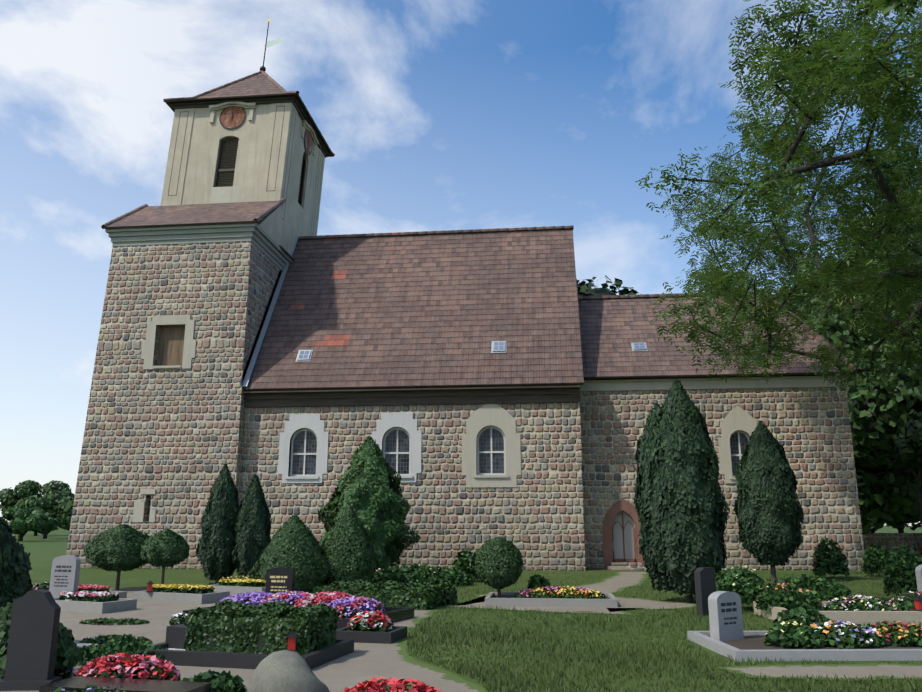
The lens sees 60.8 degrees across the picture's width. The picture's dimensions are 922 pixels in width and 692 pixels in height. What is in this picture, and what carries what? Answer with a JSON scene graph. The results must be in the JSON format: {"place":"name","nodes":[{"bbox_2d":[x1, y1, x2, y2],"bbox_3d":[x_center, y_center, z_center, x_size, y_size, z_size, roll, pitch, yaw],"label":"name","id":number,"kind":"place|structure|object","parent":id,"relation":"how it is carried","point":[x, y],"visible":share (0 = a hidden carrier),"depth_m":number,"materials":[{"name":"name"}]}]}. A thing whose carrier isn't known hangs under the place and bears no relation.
{"place":"outdoors","nodes":[
{"label":"outdoors","id":0,"kind":"place"},
{"bbox_2d":[160,101,324,246],"bbox_3d":[-9.385,-7.751,37.550,8.283,7.020,4.338,10,-16,-38],"label":"tower trim","id":1,"kind":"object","parent":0,"point":[278,159],"visible":0.92,"depth_m":36.64,"materials":[{"name":"beige paint"}]},
{"bbox_2d":[0,587,494,691],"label":"field path","id":2,"kind":"structure","parent":0,"point":[362,662],"depth_m":10.02,"materials":[{"name":"grey gravel"}]},
{"bbox_2d":[0,602,12,654],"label":"bush","id":3,"kind":"object","parent":2,"relation":"on","point":[5,612],"depth_m":8.93,"materials":[{"name":"green plant"}]},
{"bbox_2d":[0,622,81,675],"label":"shrub","id":4,"kind":"object","parent":2,"relation":"on","point":[72,653],"depth_m":8.60,"materials":[{"name":"green plant"}]},
{"bbox_2d":[83,524,149,589],"bbox_3d":[-8.851,5.474,20.391,1.794,1.679,1.860,-1,-13,6],"label":"topiary tree","id":5,"kind":"object","parent":2,"relation":"on","point":[119,558],"depth_m":19.84,"materials":[{"name":"green plant"}]},
{"bbox_2d":[139,528,189,583],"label":"topiary tree","id":6,"kind":"object","parent":2,"relation":"on","point":[175,546],"depth_m":19.72,"materials":[{"name":"green plant"}]},
{"bbox_2d":[247,650,329,691],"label":"boulder","id":7,"kind":"object","parent":2,"relation":"on","point":[284,671],"visible":1,"depth_m":7.07,"materials":[{"name":"grey stone"}]},
{"bbox_2d":[250,514,328,591],"bbox_3d":[-4.263,5.233,19.889,1.985,1.906,1.880,-1,-13,6],"label":"dwarf conifer","id":8,"kind":"object","parent":2,"relation":"on","point":[301,532],"depth_m":19.36,"materials":[{"name":"green plant"}]},
{"bbox_2d":[181,104,318,252],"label":"wall","id":9,"kind":"structure","parent":0,"point":[203,153],"depth_m":36.74,"materials":[{"name":"beige paint"}]},
{"bbox_2d":[170,95,329,157],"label":"roof eaves","id":10,"kind":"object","parent":9,"relation":"attached to","point":[257,101],"depth_m":37.07,"materials":[{"name":"brown wood"}]},
{"bbox_2d":[163,70,334,156],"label":"tower roof","id":11,"kind":"structure","parent":10,"relation":"on","point":[261,83],"depth_m":38.38,"materials":[{"name":"brown tile"}]},
{"bbox_2d":[260,19,284,70],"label":"weather vane","id":12,"kind":"object","parent":11,"relation":"on","point":[270,43],"visible":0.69,"depth_m":40.69,"materials":[{"name":"metal"}]},
{"bbox_2d":[257,205,281,244],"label":"church tower cheeks","id":13,"kind":"object","parent":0,"point":[269,224],"visible":0.04,"depth_m":34.58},
{"bbox_2d":[0,0,921,525],"label":"sky","id":14,"kind":"structure","parent":0,"point":[434,115],"materials":[{"name":"blue"}]},
{"bbox_2d":[12,526,921,691],"bbox_3d":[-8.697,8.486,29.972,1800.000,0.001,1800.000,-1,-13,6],"label":"ground","id":15,"kind":"structure","parent":0,"point":[45,552],"depth_m":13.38,"materials":[{"name":"green plant"}]},
{"bbox_2d":[0,515,32,607],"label":"conifer","id":16,"kind":"object","parent":15,"relation":"on","point":[15,579],"depth_m":10.28,"materials":[{"name":"green plant"}]},
{"bbox_2d":[0,505,58,540],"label":"tree","id":17,"kind":"object","parent":15,"relation":"on","point":[21,518],"depth_m":76.38,"materials":[{"name":"green plant"}]},
{"bbox_2d":[0,480,74,535],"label":"tree","id":18,"kind":"object","parent":15,"relation":"on","point":[37,487],"depth_m":113.51,"materials":[{"name":"green plant"}]},
{"bbox_2d":[14,495,73,538],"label":"tree","id":19,"kind":"object","parent":15,"relation":"on","point":[63,513],"depth_m":90.97,"materials":[{"name":"green plant"}]},
{"bbox_2d":[195,463,238,579],"bbox_3d":[-7.412,5.406,24.338,1.461,3.528,1.327,-1,-13,6],"label":"conifer tree","id":20,"kind":"object","parent":15,"relation":"on","point":[220,506],"depth_m":23.86,"materials":[{"name":"green plant"}]},
{"bbox_2d":[230,474,271,577],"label":"conifer tree","id":21,"kind":"object","parent":15,"relation":"on","point":[253,528],"depth_m":23.77,"materials":[{"name":"green plant"}]},
{"bbox_2d":[321,503,378,585],"bbox_3d":[-3.003,5.230,20.573,1.648,2.197,1.613,-1,-13,6],"label":"dwarf conifer","id":22,"kind":"object","parent":15,"relation":"on","point":[337,552],"depth_m":20.07,"materials":[{"name":"green plant"}]},
{"bbox_2d":[317,436,420,570],"bbox_3d":[-3.019,5.241,26.255,3.432,4.487,3.283,-1,-13,6],"label":"thuja conifer","id":23,"kind":"object","parent":15,"relation":"on","point":[356,491],"depth_m":25.65,"materials":[{"name":"green plant"}]},
{"bbox_2d":[312,579,457,609],"bbox_3d":[-1.579,5.237,16.618,2.779,0.533,1.692,-5,-14,22],"label":"hedge","id":24,"kind":"object","parent":15,"relation":"on","point":[395,588],"depth_m":15.98,"materials":[{"name":"green plant"}]},
{"bbox_2d":[0,555,921,691],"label":"graveyard stonework","id":25,"kind":"object","parent":15,"relation":"on","point":[32,643],"visible":0.69,"depth_m":10.26,"materials":[{"name":"black stone"}]},
{"bbox_2d":[183,599,338,655],"bbox_3d":[-2.533,3.596,10.052,1.818,0.639,1.284,-1,-13,6],"label":"hedge","id":26,"kind":"object","parent":25,"relation":"on","point":[236,630],"depth_m":9.65,"materials":[{"name":"green plant"}]},
{"bbox_2d":[0,537,921,691],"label":"grave plants","id":27,"kind":"object","parent":15,"relation":"on","point":[111,656],"visible":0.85,"depth_m":13.84,"materials":[{"name":"plant"}]},
{"bbox_2d":[66,241,863,570],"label":"church stone walls","id":28,"kind":"structure","parent":15,"relation":"on","point":[176,439],"depth_m":30.48,"materials":[{"name":"stone"}]},
{"bbox_2d":[132,365,180,521],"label":"church tower slabs","id":29,"kind":"structure","parent":28,"relation":"attached to","point":[138,512],"depth_m":30.34,"materials":[{"name":"grey stone"}]},
{"bbox_2d":[141,314,195,368],"bbox_3d":[-11.783,-0.166,31.769,2.260,2.230,0.080,-1,-13,6],"label":"window surround","id":30,"kind":"object","parent":28,"relation":"attached to","point":[148,351],"visible":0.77,"depth_m":31.77,"materials":[{"name":"beige paint"}]},
{"bbox_2d":[157,326,184,365],"bbox_3d":[-11.739,0.045,32.041,1.240,1.720,0.050,-1,-13,6],"label":"wooden shutter","id":31,"kind":"object","parent":28,"relation":"in","point":[170,346],"visible":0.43,"depth_m":32.03,"materials":[{"name":"brown wood"}]},
{"bbox_2d":[105,223,292,270],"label":"cornice","id":32,"kind":"structure","parent":28,"relation":"attached to","point":[261,239],"depth_m":32.71,"materials":[{"name":"grey paint"}]},
{"bbox_2d":[101,198,293,260],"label":"tower skirt roof","id":33,"kind":"structure","parent":32,"relation":"on","point":[145,215],"depth_m":33.95,"materials":[{"name":"brown tile"}]},
{"bbox_2d":[278,414,328,482],"bbox_3d":[-6.151,4.000,30.718,1.960,2.680,0.078,-1,-13,6],"label":"window surround","id":34,"kind":"object","parent":28,"relation":"attached to","point":[314,423],"visible":0.79,"depth_m":30.72,"materials":[{"name":"paint"}]},
{"bbox_2d":[372,412,421,482],"bbox_3d":[-2.492,3.913,30.332,1.960,2.680,0.078,-1,-13,6],"label":"window surround","id":35,"kind":"object","parent":28,"relation":"attached to","point":[407,422],"visible":0.79,"depth_m":30.42,"materials":[{"name":"paint"}]},
{"bbox_2d":[242,385,579,407],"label":"eaves cornice","id":36,"kind":"structure","parent":28,"relation":"attached to","point":[438,396],"depth_m":30.52,"materials":[{"name":"brown wood"}]},
{"bbox_2d":[242,225,583,390],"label":"nave roof","id":37,"kind":"structure","parent":28,"relation":"attached to","point":[424,309],"depth_m":33.39,"materials":[{"name":"brown tile"}]},
{"bbox_2d":[240,236,298,386],"bbox_3d":[-8.266,-1.946,34.430,0.220,8.437,5.629,-1,-13,6],"label":"roof flashing","id":38,"kind":"object","parent":37,"relation":"on","point":[246,378],"visible":0.7,"depth_m":33.59,"materials":[{"name":"grey metal"}]},
{"bbox_2d":[295,341,647,361],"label":"skylights","id":39,"kind":"object","parent":37,"relation":"on","point":[496,347],"visible":0.96,"depth_m":31.97,"materials":[{"name":"grey glass"}]},
{"bbox_2d":[462,404,520,486],"bbox_3d":[1.146,3.728,29.971,2.240,3.280,0.078,-1,-13,6],"label":"window surround","id":40,"kind":"object","parent":28,"relation":"attached to","point":[485,415],"visible":0.81,"depth_m":29.92,"materials":[{"name":"beige paint"}]},
{"bbox_2d":[285,425,749,478],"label":"arched windows","id":41,"kind":"structure","parent":28,"relation":"in","point":[490,450],"depth_m":30.40,"materials":[{"name":"grey glass"}]},
{"bbox_2d":[603,499,644,568],"bbox_3d":[6.199,7.137,29.901,1.600,2.600,0.130,-1,-13,6],"label":"door surround","id":42,"kind":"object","parent":28,"relation":"attached to","point":[615,509],"depth_m":29.92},
{"bbox_2d":[580,375,849,390],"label":"cornice","id":43,"kind":"structure","parent":28,"relation":"attached to","point":[706,383],"depth_m":30.70,"materials":[{"name":"grey paint"}]},
{"bbox_2d":[578,291,859,378],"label":"chancel roof","id":44,"kind":"structure","parent":28,"relation":"on","point":[613,328],"depth_m":32.44,"materials":[{"name":"brown tile"}]},
{"bbox_2d":[584,374,855,379],"bbox_3d":[9.853,1.224,30.595,10.500,0.001,0.200,-1,-13,6],"label":"church chancel eave board","id":45,"kind":"object","parent":28,"relation":"attached to","point":[703,377],"visible":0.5,"depth_m":30.61,"materials":[{"name":"wood"}]},
{"bbox_2d":[718,406,756,482],"bbox_3d":[10.720,3.761,30.141,1.640,2.970,0.078,-1,-13,6],"label":"window surround","id":46,"kind":"object","parent":28,"relation":"attached to","point":[737,418],"visible":0.6,"depth_m":30.22,"materials":[{"name":"beige paint"}]},
{"bbox_2d":[474,536,523,597],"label":"topiary tree","id":47,"kind":"object","parent":15,"relation":"on","point":[515,570],"depth_m":16.85,"materials":[{"name":"green plant"}]},
{"bbox_2d":[445,571,695,614],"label":"path to door","id":48,"kind":"structure","parent":15,"relation":"on","point":[619,582],"depth_m":16.67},
{"bbox_2d":[576,276,641,295],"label":"tree","id":49,"kind":"object","parent":15,"relation":"on","point":[583,287],"depth_m":60.12,"materials":[{"name":"green plant"}]},
{"bbox_2d":[608,510,646,569],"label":"church door","id":50,"kind":"structure","parent":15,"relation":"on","point":[624,543],"depth_m":30.04,"materials":[{"name":"grey paint"}]},
{"bbox_2d":[633,403,672,591],"bbox_3d":[4.530,3.355,17.703,1.299,4.188,1.262,-1,-13,6],"label":"tall conifer","id":51,"kind":"object","parent":15,"relation":"on","point":[645,497],"depth_m":17.43,"materials":[{"name":"green plant"}]},
{"bbox_2d":[642,379,729,602],"bbox_3d":[4.938,3.158,17.491,1.866,4.915,1.859,-1,-13,6],"label":"tall conifer","id":52,"kind":"object","parent":15,"relation":"on","point":[693,486],"depth_m":16.92,"materials":[{"name":"green plant"}]},
{"bbox_2d":[733,420,803,581],"bbox_3d":[9.123,4.585,23.408,1.870,4.747,1.965,-1,-13,6],"label":"tall conifer","id":53,"kind":"object","parent":15,"relation":"on","point":[774,518],"depth_m":22.84,"materials":[{"name":"green plant"}]},
{"bbox_2d":[773,217,921,393],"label":"tree","id":54,"kind":"object","parent":15,"relation":"on","point":[853,338],"depth_m":43.28,"materials":[{"name":"green plant"}]},
{"bbox_2d":[791,236,921,524],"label":"tree","id":55,"kind":"object","parent":15,"relation":"on","point":[898,413],"depth_m":38.10,"materials":[{"name":"green plant"}]},
{"bbox_2d":[854,456,920,534],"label":"tree","id":56,"kind":"object","parent":15,"relation":"on","point":[877,481],"depth_m":43.81,"materials":[{"name":"green plant"}]},
{"bbox_2d":[870,469,921,532],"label":"tree","id":57,"kind":"object","parent":15,"relation":"on","point":[897,526],"depth_m":51.18,"materials":[{"name":"green plant"}]},
{"bbox_2d":[890,410,921,494],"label":"tree","id":58,"kind":"object","parent":15,"relation":"on","point":[909,440],"depth_m":30.34,"materials":[{"name":"green plant"}]},
{"bbox_2d":[635,0,921,395],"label":"ash tree","id":59,"kind":"object","parent":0,"point":[828,72],"depth_m":15.67,"materials":[{"name":"green plant"}]},
{"bbox_2d":[695,0,920,374],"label":"ash tree keys","id":60,"kind":"object","parent":59,"relation":"attached to","point":[835,294],"visible":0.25,"depth_m":18.20,"materials":[{"name":"green plant"}]},
{"bbox_2d":[716,663,921,680],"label":"path","id":61,"kind":"structure","parent":0,"point":[898,671],"depth_m":9.04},
{"bbox_2d":[863,533,921,553],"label":"graveyard walls","id":62,"kind":"structure","parent":0,"point":[887,541],"depth_m":45.23,"materials":[{"name":"grey stone"}]}
]}

